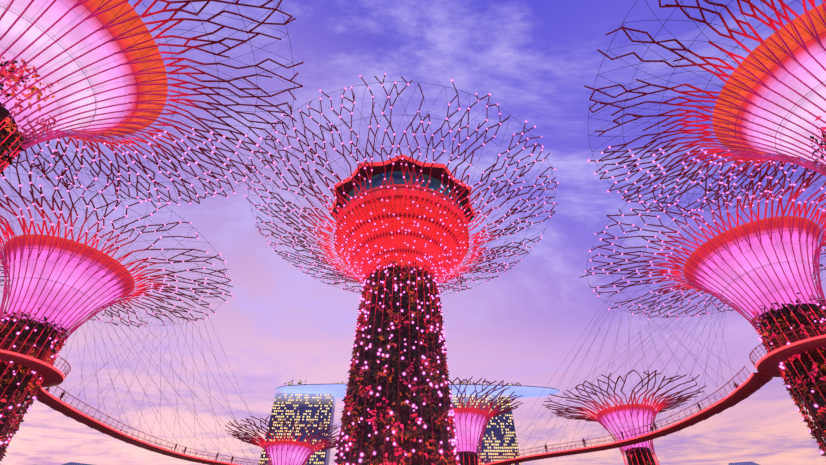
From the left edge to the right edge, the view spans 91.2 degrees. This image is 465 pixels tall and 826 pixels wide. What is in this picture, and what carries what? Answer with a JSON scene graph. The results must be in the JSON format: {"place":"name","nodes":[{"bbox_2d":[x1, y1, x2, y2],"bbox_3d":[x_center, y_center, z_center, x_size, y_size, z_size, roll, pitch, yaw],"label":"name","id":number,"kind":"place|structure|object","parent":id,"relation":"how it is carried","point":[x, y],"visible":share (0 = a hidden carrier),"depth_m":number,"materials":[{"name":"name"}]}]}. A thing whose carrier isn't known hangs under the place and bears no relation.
{"place":"outdoors","nodes":[
{"label":"outdoors","id":0,"kind":"place"},
{"bbox_2d":[62,462,92,464],"bbox_3d":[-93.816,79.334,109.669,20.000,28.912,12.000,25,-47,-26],"label":"skyline block","id":1,"kind":"structure","parent":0,"point":[71,463],"depth_m":116.34,"materials":[{"name":"blue"}]},
{"bbox_2d":[259,378,559,464],"bbox_3d":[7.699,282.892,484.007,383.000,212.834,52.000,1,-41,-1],"label":"hotel building","id":2,"kind":"structure","parent":0,"point":[306,403],"depth_m":511.86,"materials":[{"name":"blue"}]},
{"bbox_2d":[0,0,825,464],"label":"sky","id":3,"kind":"structure","parent":0,"point":[535,59],"materials":[{"name":"purple"}]},
{"bbox_2d":[728,461,758,464],"bbox_3d":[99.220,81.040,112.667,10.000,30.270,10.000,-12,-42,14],"label":"skyline block","id":4,"kind":"structure","parent":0,"point":[744,463],"depth_m":121.46,"materials":[{"name":"blue"}]},
{"label":"ground","id":5,"kind":"structure","parent":0,"visible":0},
{"bbox_2d":[0,0,303,204],"bbox_3d":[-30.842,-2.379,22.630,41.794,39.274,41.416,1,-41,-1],"label":"supertree","id":6,"kind":"object","parent":5,"relation":"on","point":[94,68],"visible":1,"depth_m":32.84,"materials":[{"name":"red"}]},
{"bbox_2d":[225,416,340,464],"bbox_3d":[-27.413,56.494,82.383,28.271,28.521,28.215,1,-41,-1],"label":"supertree","id":7,"kind":"object","parent":5,"relation":"on","point":[287,452],"visible":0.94,"depth_m":86.05,"materials":[{"name":"pink"}]},
{"bbox_2d":[242,73,558,464],"bbox_3d":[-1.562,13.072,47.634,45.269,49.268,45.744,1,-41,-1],"label":"supertree","id":8,"kind":"object","parent":5,"relation":"on","point":[401,237],"visible":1,"depth_m":48.93,"materials":[{"name":"red metal"}]},
{"bbox_2d":[0,150,825,464],"bbox_3d":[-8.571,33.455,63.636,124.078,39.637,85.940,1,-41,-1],"label":"supertree","id":9,"kind":"object","parent":5,"relation":"on","point":[58,290],"visible":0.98,"depth_m":52.61,"materials":[{"name":"red"}]},
{"bbox_2d":[448,376,522,464],"bbox_3d":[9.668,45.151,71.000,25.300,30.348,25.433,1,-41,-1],"label":"supertree","id":10,"kind":"object","parent":5,"relation":"on","point":[469,424],"visible":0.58,"depth_m":74.65,"materials":[{"name":"pink"}]},
{"bbox_2d":[542,370,705,464],"bbox_3d":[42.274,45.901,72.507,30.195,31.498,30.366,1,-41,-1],"label":"supertree","id":11,"kind":"object","parent":5,"relation":"on","point":[641,453],"visible":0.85,"depth_m":76.59,"materials":[{"name":"pink"}]},
{"bbox_2d":[580,147,825,461],"bbox_3d":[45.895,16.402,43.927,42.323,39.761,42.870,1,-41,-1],"label":"supertree","id":12,"kind":"object","parent":5,"relation":"on","point":[759,271],"visible":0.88,"depth_m":49.45,"materials":[{"name":"pink metal"}]},
{"bbox_2d":[584,0,825,212],"bbox_3d":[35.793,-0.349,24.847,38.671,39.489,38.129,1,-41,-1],"label":"supertree","id":13,"kind":"object","parent":5,"relation":"on","point":[771,98],"visible":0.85,"depth_m":35.17,"materials":[{"name":"pink metal"}]}
]}

